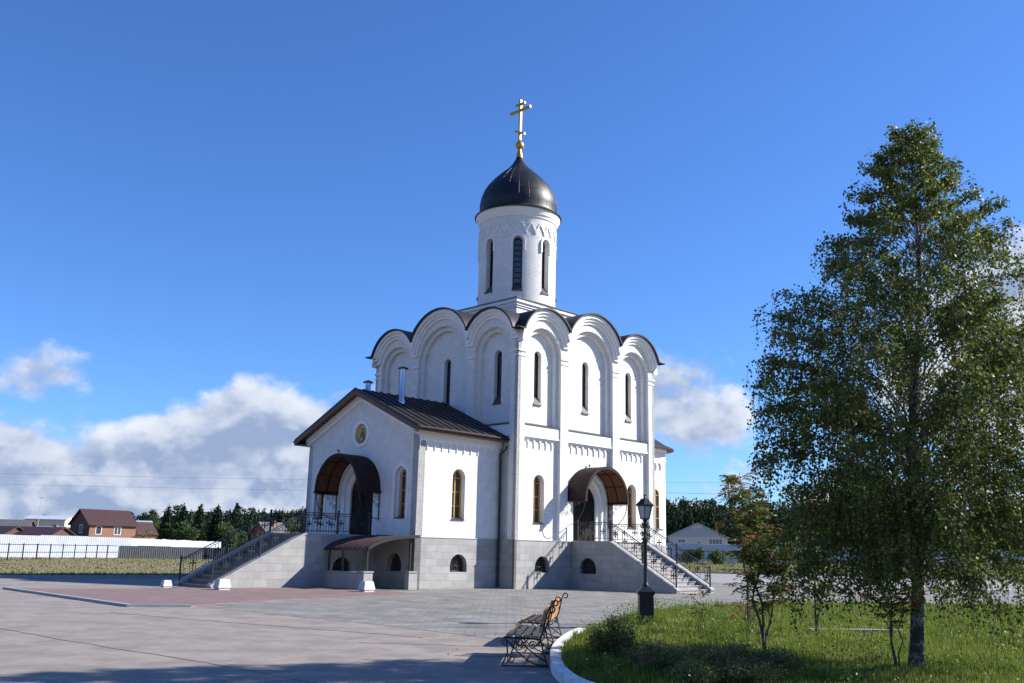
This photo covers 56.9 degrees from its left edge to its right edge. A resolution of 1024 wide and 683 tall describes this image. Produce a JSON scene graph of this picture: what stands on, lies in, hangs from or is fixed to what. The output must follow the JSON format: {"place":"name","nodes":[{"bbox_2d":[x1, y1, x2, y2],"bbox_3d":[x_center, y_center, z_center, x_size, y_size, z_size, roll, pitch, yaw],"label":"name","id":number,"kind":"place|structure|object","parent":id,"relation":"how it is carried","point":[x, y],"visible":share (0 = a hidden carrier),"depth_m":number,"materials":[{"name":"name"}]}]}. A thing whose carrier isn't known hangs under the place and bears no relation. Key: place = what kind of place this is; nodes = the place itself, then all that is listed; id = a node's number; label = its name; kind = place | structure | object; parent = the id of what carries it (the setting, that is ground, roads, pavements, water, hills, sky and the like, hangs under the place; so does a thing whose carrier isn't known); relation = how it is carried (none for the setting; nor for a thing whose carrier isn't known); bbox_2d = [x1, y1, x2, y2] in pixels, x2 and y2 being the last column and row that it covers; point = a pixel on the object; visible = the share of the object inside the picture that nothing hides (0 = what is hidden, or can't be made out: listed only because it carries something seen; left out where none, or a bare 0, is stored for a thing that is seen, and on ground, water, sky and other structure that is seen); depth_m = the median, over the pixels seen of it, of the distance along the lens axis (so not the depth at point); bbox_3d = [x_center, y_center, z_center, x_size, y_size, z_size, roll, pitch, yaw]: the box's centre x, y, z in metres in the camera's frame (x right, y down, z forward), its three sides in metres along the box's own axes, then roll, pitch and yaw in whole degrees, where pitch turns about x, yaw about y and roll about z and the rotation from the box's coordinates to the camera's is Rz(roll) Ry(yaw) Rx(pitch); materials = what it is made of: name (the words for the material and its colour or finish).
{"place":"outdoors","nodes":[
{"label":"outdoors","id":0,"kind":"place"},
{"bbox_2d":[0,519,35,526],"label":"house","id":1,"kind":"structure","parent":0,"point":[14,522],"depth_m":174.15,"materials":[{"name":"grey wood"}]},
{"bbox_2d":[22,515,73,526],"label":"house","id":2,"kind":"structure","parent":0,"point":[47,520],"depth_m":207.61,"materials":[{"name":"beige metal"}]},
{"bbox_2d":[36,525,69,529],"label":"house","id":3,"kind":"structure","parent":0,"point":[67,527],"depth_m":180.18,"materials":[{"name":"beige"}]},
{"bbox_2d":[67,509,138,537],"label":"brick house","id":4,"kind":"structure","parent":0,"point":[103,523],"depth_m":168.22,"materials":[{"name":"brown brick"}]},
{"bbox_2d":[95,526,101,534],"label":"window","id":5,"kind":"structure","parent":4,"relation":"in","point":[98,530],"depth_m":165.76,"materials":[{"name":"white plastic"}]},
{"bbox_2d":[113,526,120,534],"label":"window","id":6,"kind":"structure","parent":4,"relation":"in","point":[117,530],"depth_m":168.17,"materials":[{"name":"white plastic"}]},
{"bbox_2d":[0,556,212,574],"bbox_3d":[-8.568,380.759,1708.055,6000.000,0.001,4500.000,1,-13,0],"label":"field","id":7,"kind":"structure","parent":0,"point":[79,563],"depth_m":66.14,"materials":[{"name":"green plant"}]},
{"bbox_2d":[0,526,23,534],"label":"house","id":8,"kind":"structure","parent":7,"relation":"on","point":[8,530],"depth_m":160.20,"materials":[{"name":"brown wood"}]},
{"bbox_2d":[12,526,76,535],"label":"shed","id":9,"kind":"structure","parent":7,"relation":"on","point":[55,531],"depth_m":159.88,"materials":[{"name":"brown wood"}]},
{"bbox_2d":[0,543,115,559],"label":"rail fence","id":10,"kind":"object","parent":7,"relation":"on","point":[50,552],"visible":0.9,"depth_m":86.84,"materials":[{"name":"black metal"}]},
{"bbox_2d":[0,575,185,577],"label":"field kerb","id":11,"kind":"structure","parent":7,"relation":"on","point":[88,576],"depth_m":43.82,"materials":[{"name":"concrete"}]},
{"bbox_2d":[0,571,187,574],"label":"verge grass","id":12,"kind":"structure","parent":7,"relation":"on","point":[87,573],"depth_m":45.38,"materials":[{"name":"green plant"}]},
{"bbox_2d":[0,534,220,557],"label":"sheet fence","id":13,"kind":"object","parent":7,"relation":"on","point":[58,542],"visible":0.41,"depth_m":99.35,"materials":[{"name":"white metal"}]},
{"bbox_2d":[130,527,157,538],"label":"bush","id":14,"kind":"object","parent":7,"relation":"on","point":[139,537],"visible":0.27,"depth_m":131.84,"materials":[{"name":"green plant"}]},
{"bbox_2d":[135,522,158,538],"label":"brick outbuilding","id":15,"kind":"structure","parent":7,"relation":"on","point":[142,527],"depth_m":175.43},
{"bbox_2d":[149,513,158,525],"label":"broadleaf tree","id":16,"kind":"object","parent":7,"relation":"on","point":[153,519],"visible":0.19,"depth_m":244.05,"materials":[{"name":"green plant"}]},
{"bbox_2d":[153,521,161,538],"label":"broadleaf tree","id":17,"kind":"object","parent":7,"relation":"on","point":[157,526],"visible":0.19,"depth_m":225.33,"materials":[{"name":"green plant"}]},
{"bbox_2d":[155,503,174,539],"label":"spruce tree","id":18,"kind":"object","parent":7,"relation":"on","point":[166,528],"visible":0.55,"depth_m":199.11,"materials":[{"name":"green plant"}]},
{"bbox_2d":[118,546,233,558],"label":"fence","id":19,"kind":"object","parent":7,"relation":"on","point":[154,552],"visible":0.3,"depth_m":104.15,"materials":[{"name":"black metal"}]},
{"bbox_2d":[174,502,189,528],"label":"spruce tree","id":20,"kind":"object","parent":7,"relation":"on","point":[183,516],"visible":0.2,"depth_m":202.64,"materials":[{"name":"green plant"}]},
{"bbox_2d":[171,520,200,540],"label":"broadleaf tree","id":21,"kind":"object","parent":7,"relation":"on","point":[181,532],"visible":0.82,"depth_m":160.07,"materials":[{"name":"green plant"}]},
{"bbox_2d":[189,503,209,541],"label":"spruce tree","id":22,"kind":"object","parent":7,"relation":"on","point":[199,522],"visible":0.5,"depth_m":198.03,"materials":[{"name":"green plant"}]},
{"bbox_2d":[207,504,223,546],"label":"spruce tree","id":23,"kind":"object","parent":7,"relation":"on","point":[217,518],"visible":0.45,"depth_m":200.44,"materials":[{"name":"green plant"}]},
{"bbox_2d":[131,504,303,541],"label":"wood","id":24,"kind":"object","parent":7,"relation":"on","point":[209,516],"visible":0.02,"depth_m":286.30,"materials":[{"name":"green plant"}]},
{"bbox_2d":[214,521,229,541],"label":"broadleaf tree","id":25,"kind":"object","parent":7,"relation":"on","point":[218,532],"visible":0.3,"depth_m":199.41,"materials":[{"name":"green plant"}]},
{"bbox_2d":[221,503,245,547],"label":"spruce tree","id":26,"kind":"object","parent":7,"relation":"on","point":[236,520],"visible":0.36,"depth_m":196.94,"materials":[{"name":"green plant"}]},
{"bbox_2d":[220,523,247,547],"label":"bushy tree","id":27,"kind":"object","parent":7,"relation":"on","point":[234,541],"visible":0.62,"depth_m":115.77,"materials":[{"name":"green plant"}]},
{"bbox_2d":[286,517,297,533],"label":"bushy tree","id":28,"kind":"object","parent":7,"relation":"on","point":[292,525],"visible":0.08,"depth_m":120.53,"materials":[{"name":"green plant"}]},
{"bbox_2d":[10,484,269,489],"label":"power cable","id":29,"kind":"object","parent":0,"point":[144,487],"visible":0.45,"depth_m":197.69,"materials":[{"name":"grey plastic"}]},
{"bbox_2d":[160,580,171,586],"bbox_3d":[-13.297,9.319,36.321,0.291,0.266,0.364,-11,-17,43],"label":"concrete block","id":30,"kind":"object","parent":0,"point":[166,583],"depth_m":36.23,"materials":[{"name":"white concrete"}]},
{"bbox_2d":[19,588,415,606],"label":"pavement","id":31,"kind":"structure","parent":0,"point":[200,596],"depth_m":31.36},
{"bbox_2d":[213,579,230,589],"bbox_3d":[-10.664,8.944,34.764,0.416,0.380,0.520,-11,-17,43],"label":"concrete block","id":32,"kind":"object","parent":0,"point":[222,584],"depth_m":34.63,"materials":[{"name":"white concrete"}]},
{"bbox_2d":[248,521,289,538],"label":"wooden house","id":33,"kind":"structure","parent":0,"point":[259,526],"depth_m":163.48,"materials":[{"name":"red wood"}]},
{"bbox_2d":[0,473,693,482],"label":"power cable","id":34,"kind":"object","parent":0,"point":[307,479],"visible":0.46,"depth_m":198.19,"materials":[{"name":"black plastic"}]},
{"bbox_2d":[358,581,374,591],"bbox_3d":[-5.514,9.295,35.824,0.416,0.380,0.520,-11,-17,43],"label":"concrete block","id":35,"kind":"object","parent":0,"point":[366,586],"depth_m":35.69,"materials":[{"name":"white concrete"}]},
{"bbox_2d":[0,573,844,682],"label":"plaza","id":36,"kind":"structure","parent":0,"point":[326,654],"depth_m":15.59,"materials":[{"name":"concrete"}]},
{"bbox_2d":[3,587,190,606],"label":"kerb","id":37,"kind":"structure","parent":36,"relation":"on","point":[97,600],"depth_m":26.20,"materials":[{"name":"stone"}]},
{"bbox_2d":[0,628,314,682],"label":"asphalt seam","id":38,"kind":"object","parent":36,"relation":"on","point":[167,656],"visible":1,"depth_m":14.06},
{"bbox_2d":[110,612,422,637],"bbox_3d":[-5.691,6.063,20.285,9.192,0.005,0.153,-6,-14,30],"label":"asphalt seam","id":39,"kind":"object","parent":36,"relation":"on","point":[271,625],"visible":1,"depth_m":19.94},
{"bbox_2d":[359,642,504,647],"bbox_3d":[-1.314,5.356,16.659,2.838,0.005,0.177,0,-13,7],"label":"asphalt seam","id":40,"kind":"object","parent":36,"relation":"on","point":[426,644],"visible":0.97,"depth_m":16.71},
{"bbox_2d":[448,640,491,654],"bbox_3d":[-0.779,5.331,16.490,0.209,0.005,2.758,-2,-13,14],"label":"asphalt seam","id":41,"kind":"object","parent":36,"relation":"on","point":[466,646],"visible":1,"depth_m":16.49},
{"bbox_2d":[456,655,549,659],"bbox_3d":[-0.135,5.021,15.032,1.579,0.005,0.189,-1,-13,11],"label":"asphalt seam","id":42,"kind":"object","parent":36,"relation":"on","point":[499,656],"visible":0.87,"depth_m":15.04,"materials":[{"name":"grey asphalt"}]},
{"bbox_2d":[501,600,558,667],"bbox_3d":[0.305,4.538,14.808,0.802,0.880,1.950,0,-13,4],"label":"park bench","id":43,"kind":"object","parent":36,"relation":"on","point":[539,630],"visible":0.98,"depth_m":13.93,"materials":[{"name":"brown wood"}]},
{"bbox_2d":[517,593,567,646],"bbox_3d":[0.590,5.201,17.764,0.802,0.880,1.794,0,-13,8],"label":"park bench","id":44,"kind":"object","parent":36,"relation":"on","point":[536,618],"visible":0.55,"depth_m":17.48,"materials":[{"name":"brown wood"}]},
{"bbox_2d":[0,0,1023,519],"label":"sky","id":45,"kind":"structure","parent":0,"point":[213,213],"materials":[{"name":"blue"}]},
{"bbox_2d":[201,573,1023,638],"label":"paved forecourt","id":46,"kind":"structure","parent":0,"point":[496,613],"depth_m":28.00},
{"bbox_2d":[173,99,714,593],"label":"church","id":47,"kind":"structure","parent":46,"relation":"on","point":[501,435],"depth_m":44.68,"materials":[{"name":"paint"}]},
{"bbox_2d":[315,495,323,518],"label":"window","id":48,"kind":"structure","parent":47,"relation":"in","point":[322,499],"depth_m":45.39,"materials":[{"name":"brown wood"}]},
{"bbox_2d":[332,557,347,570],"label":"basement window","id":49,"kind":"structure","parent":47,"relation":"in","point":[337,564],"depth_m":40.26,"materials":[{"name":"black glass"}]},
{"bbox_2d":[350,482,372,534],"bbox_3d":[-6.830,7.495,43.147,1.740,2.790,0.173,-11,-17,43],"label":"door","id":50,"kind":"structure","parent":47,"relation":"in","point":[366,502],"depth_m":43.15,"materials":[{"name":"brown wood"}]},
{"bbox_2d":[391,554,400,570],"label":"basement window","id":51,"kind":"structure","parent":47,"relation":"in","point":[396,562],"depth_m":40.71,"materials":[{"name":"black glass"}]},
{"bbox_2d":[394,469,406,517],"bbox_3d":[-4.743,6.610,41.048,0.620,2.120,0.390,-11,-17,43],"label":"window","id":52,"kind":"structure","parent":47,"relation":"in","point":[403,483],"depth_m":41.23,"materials":[{"name":"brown wood"}]},
{"bbox_2d":[446,361,450,404],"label":"window","id":53,"kind":"structure","parent":47,"relation":"in","point":[449,364],"depth_m":48.49,"materials":[{"name":"black glass"}]},
{"bbox_2d":[450,555,462,571],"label":"basement window","id":54,"kind":"structure","parent":47,"relation":"in","point":[456,562],"depth_m":41.50,"materials":[{"name":"black glass"}]},
{"bbox_2d":[451,470,463,519],"bbox_3d":[-2.468,6.806,41.934,0.390,2.220,0.800,-11,-17,43],"label":"window","id":55,"kind":"structure","parent":47,"relation":"in","point":[456,485],"depth_m":42.13,"materials":[{"name":"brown wood"}]},
{"bbox_2d":[484,236,494,293],"bbox_3d":[-1.114,-4.144,51.732,0.780,3.260,0.460,-11,-17,43],"label":"window","id":56,"kind":"structure","parent":47,"relation":"in","point":[489,290],"depth_m":51.89,"materials":[{"name":"black metal"}]},
{"bbox_2d":[492,352,501,404],"bbox_3d":[-0.612,1.758,45.704,0.540,2.650,0.370,-11,-17,43],"label":"window","id":57,"kind":"structure","parent":47,"relation":"in","point":[497,401],"depth_m":45.88,"materials":[{"name":"black glass"}]},
{"bbox_2d":[511,233,524,290],"bbox_3d":[0.299,-4.238,51.165,0.780,3.260,0.460,1,-13,0],"label":"window","id":58,"kind":"structure","parent":47,"relation":"in","point":[517,262],"depth_m":51.28,"materials":[{"name":"glass"}]},
{"bbox_2d":[533,352,541,405],"bbox_3d":[1.162,1.799,45.709,0.370,2.650,0.540,-11,-17,43],"label":"window","id":59,"kind":"structure","parent":47,"relation":"in","point":[536,401],"depth_m":45.90,"materials":[{"name":"black metal"}]},
{"bbox_2d":[533,476,543,523],"bbox_3d":[1.142,7.425,44.353,0.390,2.260,0.780,-11,-17,43],"label":"window","id":60,"kind":"structure","parent":47,"relation":"in","point":[536,491],"depth_m":44.56,"materials":[{"name":"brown wood"}]},
{"bbox_2d":[535,557,545,572],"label":"basement window","id":61,"kind":"structure","parent":47,"relation":"in","point":[540,563],"depth_m":43.73,"materials":[{"name":"black glass"}]},
{"bbox_2d":[540,238,550,295],"bbox_3d":[1.699,-4.077,51.746,0.460,3.260,0.780,-11,-17,43],"label":"window","id":62,"kind":"structure","parent":47,"relation":"in","point":[542,247],"depth_m":51.88,"materials":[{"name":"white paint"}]},
{"bbox_2d":[573,489,593,540],"bbox_3d":[3.535,8.541,46.809,0.173,2.790,1.740,-11,-17,43],"label":"door","id":63,"kind":"structure","parent":47,"relation":"in","point":[588,513],"depth_m":46.84,"materials":[{"name":"brown wood"}]},
{"bbox_2d":[582,364,589,414],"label":"window","id":64,"kind":"structure","parent":47,"relation":"in","point":[584,411],"depth_m":48.36,"materials":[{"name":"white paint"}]},
{"bbox_2d":[582,558,595,573],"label":"basement window","id":65,"kind":"structure","parent":47,"relation":"in","point":[588,567],"depth_m":44.34,"materials":[{"name":"black glass"}]},
{"bbox_2d":[625,375,631,422],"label":"window","id":66,"kind":"structure","parent":47,"relation":"in","point":[627,418],"depth_m":50.83,"materials":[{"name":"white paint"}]},
{"bbox_2d":[627,486,635,528],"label":"window","id":67,"kind":"structure","parent":47,"relation":"in","point":[629,507],"depth_m":49.54,"materials":[{"name":"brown wood"}]},
{"bbox_2d":[655,489,664,530],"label":"window","id":68,"kind":"structure","parent":47,"relation":"in","point":[657,508],"depth_m":51.11,"materials":[{"name":"brown wood"}]},
{"bbox_2d":[557,595,1023,682],"bbox_3d":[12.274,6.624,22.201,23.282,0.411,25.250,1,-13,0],"label":"lawn","id":69,"kind":"structure","parent":0,"point":[1003,672],"depth_m":16.51,"materials":[{"name":"green plant"}]},
{"bbox_2d":[550,628,593,682],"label":"bed kerb","id":70,"kind":"structure","parent":69,"relation":"on","point":[561,672],"depth_m":12.96,"materials":[{"name":"white concrete"}]},
{"bbox_2d":[584,612,641,656],"bbox_3d":[1.570,4.523,14.513,0.887,0.738,0.977,-3,-13,20],"label":"shrub","id":71,"kind":"object","parent":69,"relation":"on","point":[607,640],"visible":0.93,"depth_m":14.42,"materials":[{"name":"green plant"}]},
{"bbox_2d":[636,494,655,622],"bbox_3d":[3.223,5.242,22.822,0.459,3.100,0.468,1,-13,0],"label":"street lamp","id":72,"kind":"object","parent":69,"relation":"on","point":[645,592],"visible":0.98,"depth_m":22.71,"materials":[{"name":"black metal"}]},
{"bbox_2d":[619,633,687,672],"bbox_3d":[1.954,4.244,12.796,1.022,0.586,1.010,1,-13,0],"label":"shrub","id":73,"kind":"object","parent":69,"relation":"on","point":[652,656],"visible":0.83,"depth_m":12.62,"materials":[{"name":"green plant"}]},
{"bbox_2d":[658,652,723,682],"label":"shrub","id":74,"kind":"object","parent":69,"relation":"on","point":[705,674],"visible":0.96,"depth_m":11.52,"materials":[{"name":"green plant"}]},
{"bbox_2d":[678,575,723,631],"bbox_3d":[3.722,5.266,18.713,0.774,1.298,0.773,10,-15,-36],"label":"sapling","id":75,"kind":"object","parent":69,"relation":"on","point":[702,609],"visible":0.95,"depth_m":18.80,"materials":[{"name":"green plant"}]},
{"bbox_2d":[673,637,743,680],"bbox_3d":[2.558,4.142,12.280,0.902,0.558,1.004,1,-13,0],"label":"shrub","id":76,"kind":"object","parent":69,"relation":"on","point":[701,656],"visible":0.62,"depth_m":12.23,"materials":[{"name":"green plant"}]},
{"bbox_2d":[710,637,773,674],"bbox_3d":[3.066,4.207,12.650,1.010,0.615,0.921,1,-13,0],"label":"shrub","id":77,"kind":"object","parent":69,"relation":"on","point":[733,649],"visible":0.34,"depth_m":12.68,"materials":[{"name":"green plant"}]},
{"bbox_2d":[721,472,773,621],"bbox_3d":[5.528,4.893,22.211,1.343,3.623,1.130,1,-13,0],"label":"rowan tree","id":78,"kind":"object","parent":69,"relation":"on","point":[741,572],"visible":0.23,"depth_m":22.26,"materials":[{"name":"green plant"}]},
{"bbox_2d":[724,574,772,635],"bbox_3d":[4.527,5.021,17.692,1.126,1.368,0.607,-5,-14,27],"label":"sapling","id":79,"kind":"object","parent":69,"relation":"on","point":[740,606],"visible":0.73,"depth_m":17.66,"materials":[{"name":"green plant"}]},
{"bbox_2d":[710,652,787,682],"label":"shrub","id":80,"kind":"object","parent":69,"relation":"on","point":[763,673],"visible":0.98,"depth_m":11.62,"materials":[{"name":"green plant"}]},
{"bbox_2d":[706,474,810,648],"bbox_3d":[4.275,3.803,16.133,1.838,3.060,1.176,-2,-13,14],"label":"rowan tree","id":81,"kind":"object","parent":69,"relation":"on","point":[767,567],"visible":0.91,"depth_m":16.06,"materials":[{"name":"green plant"}]},
{"bbox_2d":[750,638,814,675],"bbox_3d":[3.592,4.304,12.813,0.933,0.518,0.858,7,-14,-25],"label":"shrub","id":82,"kind":"object","parent":69,"relation":"on","point":[793,662],"visible":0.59,"depth_m":12.73,"materials":[{"name":"green plant"}]},
{"bbox_2d":[580,607,1023,682],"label":"wild flowers","id":83,"kind":"object","parent":69,"relation":"on","point":[824,645],"visible":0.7,"depth_m":16.95,"materials":[{"name":"yellow plant"}]},
{"bbox_2d":[790,494,838,636],"bbox_3d":[6.093,4.571,19.134,1.232,2.938,1.035,10,-15,-33],"label":"rowan tree","id":84,"kind":"object","parent":69,"relation":"on","point":[816,618],"visible":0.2,"depth_m":18.96,"materials":[{"name":"green plant"}]},
{"bbox_2d":[806,628,900,633],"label":"path","id":85,"kind":"structure","parent":69,"relation":"on","point":[874,631],"depth_m":20.27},
{"bbox_2d":[741,117,1023,668],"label":"birch tree","id":86,"kind":"object","parent":69,"relation":"on","point":[950,524],"visible":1,"depth_m":13.80,"materials":[{"name":"green plant"}]},
{"bbox_2d":[848,515,928,667],"bbox_3d":[5.521,3.671,13.776,1.192,2.352,0.979,1,-13,0],"label":"rowan tree","id":87,"kind":"object","parent":69,"relation":"on","point":[904,610],"visible":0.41,"depth_m":13.64,"materials":[{"name":"green plant"}]},
{"bbox_2d":[678,560,1023,578],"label":"bank","id":88,"kind":"structure","parent":0,"point":[720,566],"depth_m":101.44,"materials":[{"name":"green plant"}]},
{"bbox_2d":[678,547,705,562],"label":"willow bush","id":89,"kind":"object","parent":88,"relation":"on","point":[700,554],"visible":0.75,"depth_m":110.09,"materials":[{"name":"green plant"}]},
{"bbox_2d":[666,523,728,543],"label":"cream house","id":90,"kind":"structure","parent":88,"relation":"on","point":[699,533],"depth_m":210.95,"materials":[{"name":"white paint"}]},
{"bbox_2d":[709,539,722,543],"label":"window","id":91,"kind":"structure","parent":90,"relation":"in","point":[711,541],"depth_m":209.95,"materials":[{"name":"white"}]},
{"bbox_2d":[706,548,724,563],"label":"willow bush","id":92,"kind":"object","parent":88,"relation":"on","point":[715,558],"visible":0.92,"depth_m":107.12,"materials":[{"name":"green plant"}]},
{"bbox_2d":[741,539,775,567],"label":"willow bush","id":93,"kind":"object","parent":88,"relation":"on","point":[760,550],"visible":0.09,"depth_m":97.11,"materials":[{"name":"green plant"}]},
{"bbox_2d":[771,537,806,567],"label":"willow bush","id":94,"kind":"object","parent":88,"relation":"on","point":[791,543],"visible":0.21,"depth_m":98.48,"materials":[{"name":"green plant"}]},
{"bbox_2d":[671,548,941,563],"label":"rail fence","id":95,"kind":"object","parent":88,"relation":"on","point":[722,554],"visible":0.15,"depth_m":109.49,"materials":[{"name":"black metal"}]},
{"bbox_2d":[807,538,839,569],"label":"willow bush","id":96,"kind":"object","parent":88,"relation":"on","point":[831,554],"visible":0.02,"depth_m":101.48,"materials":[{"name":"green plant"}]},
{"bbox_2d":[665,496,1023,550],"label":"wood","id":97,"kind":"object","parent":88,"relation":"on","point":[703,510],"visible":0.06,"depth_m":246.11,"materials":[{"name":"green plant"}]},
{"bbox_2d":[666,542,1023,568],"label":"sheet fence","id":98,"kind":"object","parent":88,"relation":"on","point":[707,547],"visible":0.12,"depth_m":116.74,"materials":[{"name":"grey metal"}]},
{"bbox_2d":[694,573,1023,590],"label":"road","id":99,"kind":"structure","parent":0,"point":[722,578],"depth_m":69.57,"materials":[{"name":"grey asphalt"}]},
{"bbox_2d":[691,571,1010,579],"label":"kerb","id":100,"kind":"structure","parent":99,"relation":"on","point":[792,574],"depth_m":89.57,"materials":[{"name":"concrete"}]}
]}

